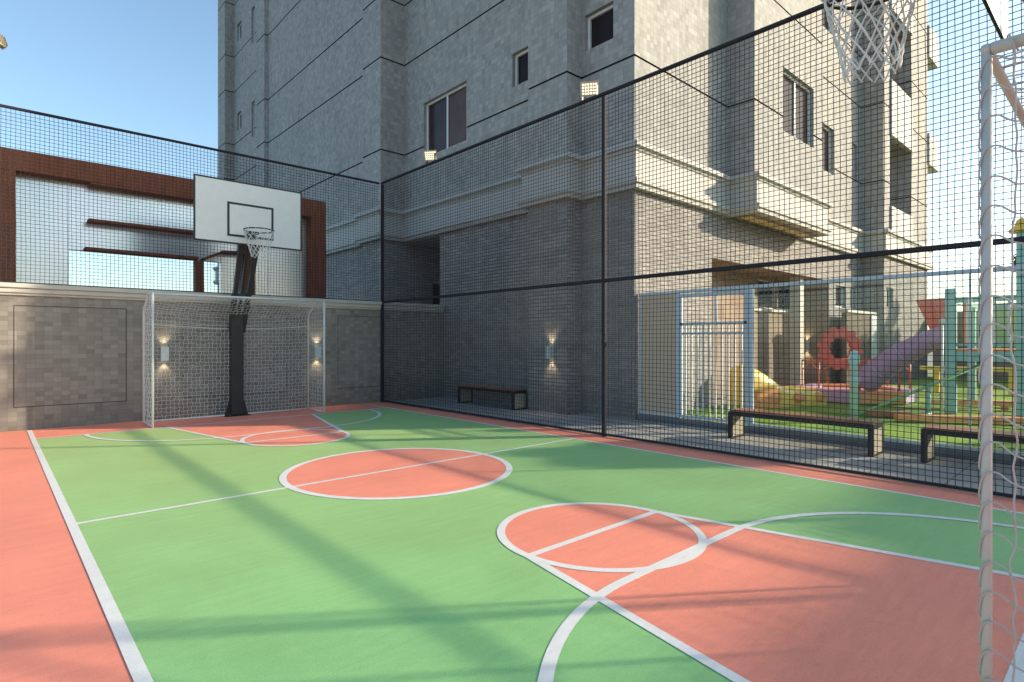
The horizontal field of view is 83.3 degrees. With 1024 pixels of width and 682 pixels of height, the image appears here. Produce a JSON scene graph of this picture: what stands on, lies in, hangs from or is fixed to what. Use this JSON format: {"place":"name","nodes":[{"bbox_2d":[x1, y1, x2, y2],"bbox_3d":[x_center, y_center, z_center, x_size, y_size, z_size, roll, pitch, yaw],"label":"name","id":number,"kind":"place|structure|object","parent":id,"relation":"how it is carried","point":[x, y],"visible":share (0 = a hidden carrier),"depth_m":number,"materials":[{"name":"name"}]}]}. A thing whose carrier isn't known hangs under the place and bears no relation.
{"place":"outdoors","nodes":[
{"label":"outdoors","id":0,"kind":"place"},
{"bbox_2d":[0,402,1023,681],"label":"court surround","id":1,"kind":"object","parent":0,"point":[54,624],"visible":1,"depth_m":3.50,"materials":[{"name":"red paint"}]},
{"bbox_2d":[27,430,153,681],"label":"court sideline","id":2,"kind":"object","parent":1,"relation":"on","point":[135,663],"visible":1,"depth_m":2.94,"materials":[{"name":"white paint"}]},
{"bbox_2d":[143,292,324,427],"bbox_3d":[-4.545,0.293,9.611,2.681,2.042,0.716,0,0,-42],"label":"goal","id":3,"kind":"object","parent":1,"relation":"on","point":[152,294],"visible":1,"depth_m":9.58,"materials":[{"name":"white paint"}]},
{"bbox_2d":[193,173,301,416],"bbox_3d":[-4.431,-0.696,9.758,1.110,3.951,1.374,0,0,9],"label":"basketball hoop","id":4,"kind":"object","parent":1,"relation":"on","point":[248,215],"visible":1,"depth_m":9.78,"materials":[{"name":"black paint"}]},
{"bbox_2d":[36,408,1023,681],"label":"court playing area","id":5,"kind":"object","parent":1,"relation":"on","point":[286,584],"visible":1,"depth_m":3.61,"materials":[{"name":"green paint"}]},
{"bbox_2d":[166,427,240,442],"bbox_3d":[-4.231,1.274,7.859,2.200,0.001,0.055,0,0,37],"label":"court key line","id":6,"kind":"object","parent":5,"relation":"on","point":[203,434],"visible":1,"depth_m":7.84,"materials":[{"name":"white paint"}]},
{"bbox_2d":[35,408,379,438],"bbox_3d":[-4.303,1.275,9.253,5.230,0.001,0.045,0,0,-42],"label":"court baseline","id":7,"kind":"object","parent":5,"relation":"on","point":[197,424],"visible":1,"depth_m":8.78,"materials":[{"name":"white paint"}]},
{"bbox_2d":[84,409,380,440],"bbox_3d":[-3.714,1.274,8.702,4.318,0.001,1.570,0,0,-42],"label":"court goal area line","id":8,"kind":"object","parent":5,"relation":"on","point":[377,416],"visible":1,"depth_m":7.75,"materials":[{"name":"white paint"}]},
{"bbox_2d":[172,415,336,440],"bbox_3d":[-3.565,1.277,8.465,2.220,0.001,2.160,0,0,-42],"label":"basketball key","id":9,"kind":"object","parent":5,"relation":"on","point":[237,428],"visible":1,"depth_m":8.59,"materials":[{"name":"red paint"}]},
{"bbox_2d":[244,430,345,445],"bbox_3d":[-2.860,1.276,7.646,1.310,0.001,1.310,0,0,-42],"label":"court key circle infill","id":10,"kind":"object","parent":9,"relation":"on","point":[313,438],"visible":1,"depth_m":7.61,"materials":[{"name":"red paint"}]},
{"bbox_2d":[247,432,337,442],"bbox_3d":[-2.860,1.274,7.646,1.320,0.001,0.050,0,0,-42],"label":"court free throw line","id":11,"kind":"object","parent":10,"relation":"on","point":[292,437],"visible":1,"depth_m":7.60,"materials":[{"name":"white paint"}]},
{"bbox_2d":[311,414,343,430],"bbox_3d":[-2.921,1.274,9.050,0.055,0.001,2.213,0,0,-30],"label":"court key line","id":12,"kind":"object","parent":9,"relation":"on","point":[325,421],"visible":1,"depth_m":8.99,"materials":[{"name":"white paint"}]},
{"bbox_2d":[240,429,350,445],"bbox_3d":[-2.860,1.274,7.646,1.375,0.001,1.375,0,0,-42],"label":"court key circle","id":13,"kind":"object","parent":5,"relation":"on","point":[244,438],"visible":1,"depth_m":7.44,"materials":[{"name":"white paint"}]},
{"bbox_2d":[72,438,573,524],"bbox_3d":[-1.126,1.275,5.762,5.230,0.001,0.045,0,0,-42],"label":"court halfway line","id":14,"kind":"object","parent":5,"relation":"on","point":[296,485],"visible":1,"depth_m":4.97,"materials":[{"name":"white paint"}]},
{"bbox_2d":[286,449,505,496],"bbox_3d":[-1.117,1.277,5.744,2.180,0.001,2.180,0,0,-42],"label":"court centre circle infill","id":15,"kind":"object","parent":5,"relation":"on","point":[450,475],"visible":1,"depth_m":5.54,"materials":[{"name":"red paint"}]},
{"bbox_2d":[279,448,512,499],"bbox_3d":[-1.117,1.275,5.744,2.245,0.001,2.245,0,0,-42],"label":"court centre circle","id":16,"kind":"object","parent":5,"relation":"on","point":[287,484],"visible":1,"depth_m":5.18,"materials":[{"name":"white paint"}]},
{"bbox_2d":[505,504,697,567],"bbox_3d":[0.586,1.276,3.859,1.310,0.001,1.310,0,0,-42],"label":"court key circle infill","id":17,"kind":"object","parent":5,"relation":"on","point":[649,540],"visible":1,"depth_m":3.77,"materials":[{"name":"red paint"}]},
{"bbox_2d":[529,511,654,555],"bbox_3d":[0.586,1.275,3.859,1.320,0.001,0.050,0,0,-42],"label":"court free throw line","id":18,"kind":"object","parent":17,"relation":"on","point":[546,549],"visible":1,"depth_m":3.79,"materials":[{"name":"white paint"}]},
{"bbox_2d":[497,502,706,571],"bbox_3d":[0.586,1.275,3.859,1.375,0.001,1.375,0,0,-42],"label":"court key circle","id":19,"kind":"object","parent":5,"relation":"on","point":[507,543],"visible":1,"depth_m":3.60,"materials":[{"name":"white paint"}]},
{"bbox_2d":[526,557,749,681],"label":"court key line","id":20,"kind":"object","parent":5,"relation":"on","point":[697,655],"visible":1,"depth_m":2.53,"materials":[{"name":"white paint"}]},
{"bbox_2d":[537,512,1023,681],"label":"court goal area line","id":21,"kind":"object","parent":5,"relation":"on","point":[552,654],"visible":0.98,"depth_m":3.04,"materials":[{"name":"white paint"}]},
{"bbox_2d":[551,516,1023,681],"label":"basketball key","id":22,"kind":"object","parent":5,"relation":"on","point":[750,605],"visible":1,"depth_m":2.74,"materials":[{"name":"red paint"}]},
{"bbox_2d":[661,511,1023,577],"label":"court key line","id":23,"kind":"object","parent":22,"relation":"on","point":[876,550],"visible":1,"depth_m":3.57,"materials":[{"name":"white paint"}]},
{"bbox_2d":[1003,633,1023,681],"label":"court baseline","id":24,"kind":"object","parent":5,"relation":"on","point":[1019,660],"depth_m":2.25,"materials":[{"name":"white paint"}]},
{"bbox_2d":[364,403,1023,513],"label":"court sideline","id":25,"kind":"object","parent":1,"relation":"on","point":[736,465],"visible":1,"depth_m":5.71,"materials":[{"name":"white paint"}]},
{"bbox_2d":[381,0,1023,499],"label":"sports fence","id":26,"kind":"object","parent":1,"relation":"on","point":[789,262],"visible":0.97,"depth_m":6.60,"materials":[{"name":"metal"}]},
{"bbox_2d":[423,150,437,163],"bbox_3d":[-1.511,-3.441,10.725,0.254,0.222,0.176,0,0,13],"label":"floodlight","id":27,"kind":"object","parent":26,"relation":"on","point":[431,155],"visible":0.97,"depth_m":10.70,"materials":[{"name":"white glass"}]},
{"bbox_2d":[580,81,598,99],"bbox_3d":[1.067,-3.441,7.892,0.254,0.222,0.176,0,0,13],"label":"floodlight","id":28,"kind":"object","parent":26,"relation":"on","point":[589,88],"visible":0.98,"depth_m":7.87,"materials":[{"name":"white glass"}]},
{"bbox_2d":[821,0,1023,85],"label":"basketball hoop","id":29,"kind":"object","parent":1,"relation":"on","point":[997,10],"visible":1,"depth_m":2.90,"materials":[{"name":"white fabric net"},{"name":"painted metal"}]},
{"bbox_2d":[978,33,1023,681],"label":"goal","id":30,"kind":"object","parent":1,"relation":"on","point":[991,65],"visible":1,"depth_m":1.39,"materials":[{"name":"white paint"}]},
{"bbox_2d":[0,0,1023,329],"label":"sky","id":31,"kind":"structure","parent":0,"point":[150,67],"materials":[{"name":"blue"}]},
{"bbox_2d":[387,352,1023,500],"bbox_3d":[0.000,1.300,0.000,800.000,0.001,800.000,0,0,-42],"label":"ground","id":32,"kind":"structure","parent":0,"point":[929,358],"depth_m":10.11,"materials":[{"name":"grey concrete"}]},
{"bbox_2d":[16,174,305,296],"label":"screen wall","id":33,"kind":"structure","parent":32,"relation":"on","point":[290,274],"depth_m":10.56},
{"bbox_2d":[0,147,325,297],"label":"steel portal","id":34,"kind":"object","parent":32,"relation":"on","point":[11,253],"visible":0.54,"depth_m":10.43,"materials":[{"name":"brown metal"}]},
{"bbox_2d":[0,282,444,431],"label":"court wall","id":35,"kind":"structure","parent":32,"relation":"on","point":[70,356],"depth_m":9.49,"materials":[{"name":"tile"}]},
{"bbox_2d":[160,347,168,360],"bbox_3d":[-5.665,0.210,9.376,0.110,0.220,0.098,0,0,-42],"label":"wall lamp","id":36,"kind":"object","parent":35,"relation":"attached to","point":[164,351],"visible":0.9,"depth_m":9.34,"materials":[{"name":"beige metal"}]},
{"bbox_2d":[0,104,379,301],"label":"end fence","id":37,"kind":"object","parent":35,"relation":"on","point":[165,189],"visible":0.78,"depth_m":9.36,"materials":[{"name":"metal"}]},
{"bbox_2d":[314,346,320,357],"bbox_3d":[-3.757,0.210,11.112,0.110,0.220,0.098,0,0,-42],"label":"wall lamp","id":38,"kind":"object","parent":35,"relation":"attached to","point":[317,353],"visible":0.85,"depth_m":11.07,"materials":[{"name":"beige metal"}]},
{"bbox_2d":[213,0,938,419],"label":"apartment building","id":39,"kind":"structure","parent":32,"relation":"on","point":[377,90],"depth_m":12.77,"materials":[{"name":"tile"}]},
{"bbox_2d":[239,113,240,128],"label":"window","id":40,"kind":"structure","parent":39,"relation":"in","point":[240,113],"depth_m":24.33,"materials":[{"name":"grey glass"}]},
{"bbox_2d":[254,103,254,134],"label":"window","id":41,"kind":"structure","parent":39,"relation":"in","point":[254,103],"depth_m":23.01,"materials":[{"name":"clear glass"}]},
{"bbox_2d":[254,9,254,40],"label":"window","id":42,"kind":"structure","parent":39,"relation":"in","point":[254,9],"depth_m":23.01,"materials":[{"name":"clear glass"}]},
{"bbox_2d":[433,281,439,304],"bbox_3d":[-1.989,-1.170,15.187,0.400,0.800,0.062,0,0,-42],"label":"window","id":43,"kind":"structure","parent":39,"relation":"in","point":[435,289],"depth_m":15.19,"materials":[{"name":"black glass"}]},
{"bbox_2d":[427,83,465,152],"bbox_3d":[-1.471,-5.025,13.223,0.062,1.310,1.660,0,0,-42],"label":"window","id":44,"kind":"structure","parent":39,"relation":"in","point":[446,115],"depth_m":13.20,"materials":[{"name":"grey glass"}]},
{"bbox_2d":[515,49,527,85],"bbox_3d":[0.316,-5.370,11.259,0.062,0.660,0.670,0,0,-42],"label":"window","id":45,"kind":"structure","parent":39,"relation":"in","point":[521,59],"depth_m":11.41,"materials":[{"name":"black glass"}]},
{"bbox_2d":[546,346,553,358],"bbox_3d":[0.668,0.200,10.153,0.098,0.220,0.110,0,0,-42],"label":"wall lamp","id":46,"kind":"object","parent":39,"relation":"attached to","point":[548,349],"visible":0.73,"depth_m":10.12,"materials":[{"name":"beige metal"}]},
{"bbox_2d":[588,4,612,49],"bbox_3d":[1.575,-5.405,9.964,0.062,0.630,0.620,0,0,-42],"label":"window","id":47,"kind":"structure","parent":39,"relation":"in","point":[600,25],"depth_m":10.01,"materials":[{"name":"black glass"}]},
{"bbox_2d":[759,279,772,308],"bbox_3d":[6.387,-1.180,14.615,1.120,0.720,0.062,0,0,-42],"label":"window","id":48,"kind":"structure","parent":39,"relation":"in","point":[760,281],"depth_m":14.71,"materials":[{"name":"black glass"}]},
{"bbox_2d":[779,286,789,309],"bbox_3d":[7.286,-1.180,15.433,1.150,0.720,0.062,0,0,-42],"label":"window","id":49,"kind":"structure","parent":39,"relation":"in","point":[780,288],"depth_m":15.49,"materials":[{"name":"black glass"}]},
{"bbox_2d":[784,71,809,145],"bbox_3d":[6.140,-5.025,12.538,1.640,1.330,0.062,0,0,-42],"label":"window","id":50,"kind":"structure","parent":39,"relation":"in","point":[788,128],"depth_m":12.65,"materials":[{"name":"grey glass"}]},
{"bbox_2d":[823,126,830,172],"bbox_3d":[8.303,-5.080,15.317,0.800,1.220,0.062,0,0,-42],"label":"window","id":51,"kind":"structure","parent":39,"relation":"in","point":[827,134],"depth_m":15.47,"materials":[{"name":"black glass"}]},
{"bbox_2d":[823,0,830,31],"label":"window","id":52,"kind":"structure","parent":39,"relation":"in","point":[824,15],"depth_m":15.42,"materials":[{"name":"black glass"}]},
{"bbox_2d":[836,286,842,307],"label":"window","id":53,"kind":"structure","parent":39,"relation":"in","point":[841,288],"depth_m":16.07,"materials":[{"name":"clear glass"}]},
{"bbox_2d":[850,288,852,308],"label":"window","id":54,"kind":"structure","parent":39,"relation":"in","point":[850,288],"depth_m":16.73,"materials":[{"name":"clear glass"}]},
{"bbox_2d":[852,23,853,46],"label":"window","id":55,"kind":"structure","parent":39,"relation":"in","point":[853,23],"depth_m":16.83,"materials":[{"name":"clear glass"}]},
{"bbox_2d":[870,316,878,358],"bbox_3d":[10.542,0.255,16.616,1.040,1.950,0.045,0,0,-42],"label":"service door","id":56,"kind":"structure","parent":39,"relation":"in","point":[873,352],"depth_m":16.39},
{"bbox_2d":[886,288,889,307],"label":"window","id":57,"kind":"structure","parent":39,"relation":"in","point":[887,292],"depth_m":17.24,"materials":[{"name":"clear glass"}]},
{"bbox_2d":[637,414,1023,465],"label":"kerb","id":58,"kind":"structure","parent":32,"relation":"on","point":[949,452],"depth_m":7.20,"materials":[{"name":"concrete"}]},
{"bbox_2d":[639,265,1023,455],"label":"playground fence","id":59,"kind":"object","parent":58,"relation":"on","point":[665,339],"visible":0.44,"depth_m":8.94,"materials":[{"name":"metal"}]},
{"bbox_2d":[680,290,746,423],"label":"playground gate","id":60,"kind":"structure","parent":59,"relation":"attached to","point":[744,292],"depth_m":8.42,"materials":[{"name":"metal"}]},
{"bbox_3d":[-7.386,-2.320,8.206,0.076,7.200,0.076,0,0,-42],"label":"light pole","id":61,"kind":"object","parent":32,"relation":"on","visible":0},
{"bbox_2d":[0,33,7,49],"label":"floodlight","id":62,"kind":"object","parent":61,"relation":"attached to","point":[3,43],"visible":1,"depth_m":8.24,"materials":[{"name":"white glass"}]},
{"bbox_2d":[388,397,1023,499],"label":"pavement","id":63,"kind":"structure","parent":0,"point":[776,442],"depth_m":6.83,"materials":[{"name":"grey concrete"}]},
{"bbox_2d":[458,384,526,409],"bbox_3d":[-0.415,1.091,11.318,0.360,0.378,1.700,0,0,-42],"label":"bench","id":64,"kind":"object","parent":63,"relation":"on","point":[472,387],"visible":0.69,"depth_m":10.98,"materials":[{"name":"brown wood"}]},
{"bbox_2d":[728,408,882,456],"bbox_3d":[3.532,1.091,7.054,0.360,0.378,1.680,0,0,-42],"label":"bench","id":65,"kind":"object","parent":63,"relation":"on","point":[766,415],"visible":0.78,"depth_m":6.86,"materials":[{"name":"brown wood"}]},
{"bbox_2d":[921,424,1023,462],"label":"bench","id":66,"kind":"object","parent":63,"relation":"on","point":[1007,437],"visible":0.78,"depth_m":5.93,"materials":[{"name":"brown wood"}]},
{"bbox_2d":[681,374,1023,451],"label":"playground turf","id":67,"kind":"structure","parent":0,"point":[907,429],"depth_m":9.92,"materials":[{"name":"green plant"}]},
{"bbox_2d":[729,366,826,408],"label":"slide","id":68,"kind":"structure","parent":67,"relation":"on","point":[766,400],"depth_m":10.92,"materials":[{"name":"yellow plastic"}]},
{"bbox_2d":[772,394,779,403],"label":"round window","id":69,"kind":"structure","parent":68,"relation":"in","point":[777,401],"depth_m":10.70,"materials":[{"name":"plastic"}]},
{"bbox_2d":[794,393,804,402],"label":"round window","id":70,"kind":"structure","parent":68,"relation":"in","point":[797,397],"depth_m":10.92,"materials":[{"name":"plastic"}]},
{"bbox_2d":[815,392,824,400],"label":"round window","id":71,"kind":"structure","parent":68,"relation":"in","point":[818,395],"depth_m":11.09,"materials":[{"name":"plastic"}]},
{"bbox_2d":[817,327,862,383],"bbox_3d":[7.982,0.449,14.006,1.066,1.603,0.120,0,0,0],"label":"ring panel","id":72,"kind":"object","parent":67,"relation":"on","point":[851,337],"visible":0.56,"depth_m":13.95,"materials":[{"name":"red plastic"}]},
{"bbox_2d":[849,350,859,417],"bbox_3d":[5.297,0.695,8.904,0.150,1.110,0.150,0,0,-42],"label":"bollard","id":73,"kind":"object","parent":67,"relation":"on","point":[855,382],"visible":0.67,"depth_m":8.85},
{"bbox_2d":[795,359,917,403],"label":"play platform","id":74,"kind":"structure","parent":67,"relation":"on","point":[868,394],"depth_m":11.55,"materials":[{"name":"plastic"}]},
{"bbox_2d":[840,310,878,383],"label":"boundary wall","id":75,"kind":"structure","parent":67,"relation":"on","point":[858,325],"depth_m":15.62,"materials":[{"name":"beige concrete"}]},
{"bbox_2d":[867,410,910,416],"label":"balance beam","id":76,"kind":"structure","parent":67,"relation":"on","point":[880,414],"depth_m":9.36,"materials":[{"name":"brown wood"}]},
{"bbox_2d":[859,348,995,415],"bbox_3d":[7.029,0.690,9.705,2.466,1.140,0.217,0,0,-8],"label":"seesaw","id":77,"kind":"object","parent":67,"relation":"on","point":[928,400],"visible":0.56,"depth_m":9.67},
{"bbox_2d":[939,319,944,414],"bbox_3d":[6.958,0.435,9.304,0.080,1.630,0.080,0,0,-42],"label":"marker pole","id":78,"kind":"object","parent":67,"relation":"on","point":[942,365],"visible":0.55,"depth_m":9.29,"materials":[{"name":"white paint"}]},
{"bbox_2d":[894,414,1023,424],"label":"balance beam","id":79,"kind":"structure","parent":67,"relation":"on","point":[938,418],"depth_m":8.67,"materials":[{"name":"brown wood"}]},
{"bbox_2d":[920,366,1013,395],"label":"balance beam","id":80,"kind":"structure","parent":67,"relation":"on","point":[937,376],"depth_m":13.67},
{"bbox_2d":[931,399,1013,410],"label":"balance beam","id":81,"kind":"structure","parent":67,"relation":"on","point":[975,403],"depth_m":10.35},
{"bbox_2d":[934,312,1015,379],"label":"boundary wall","id":82,"kind":"structure","parent":67,"relation":"on","point":[999,375],"depth_m":19.40,"materials":[{"name":"concrete"}]},
{"bbox_2d":[859,217,1023,416],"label":"play tower","id":83,"kind":"structure","parent":0,"point":[941,305],"depth_m":9.90,"materials":[{"name":"multicoloured paint"}]}
]}

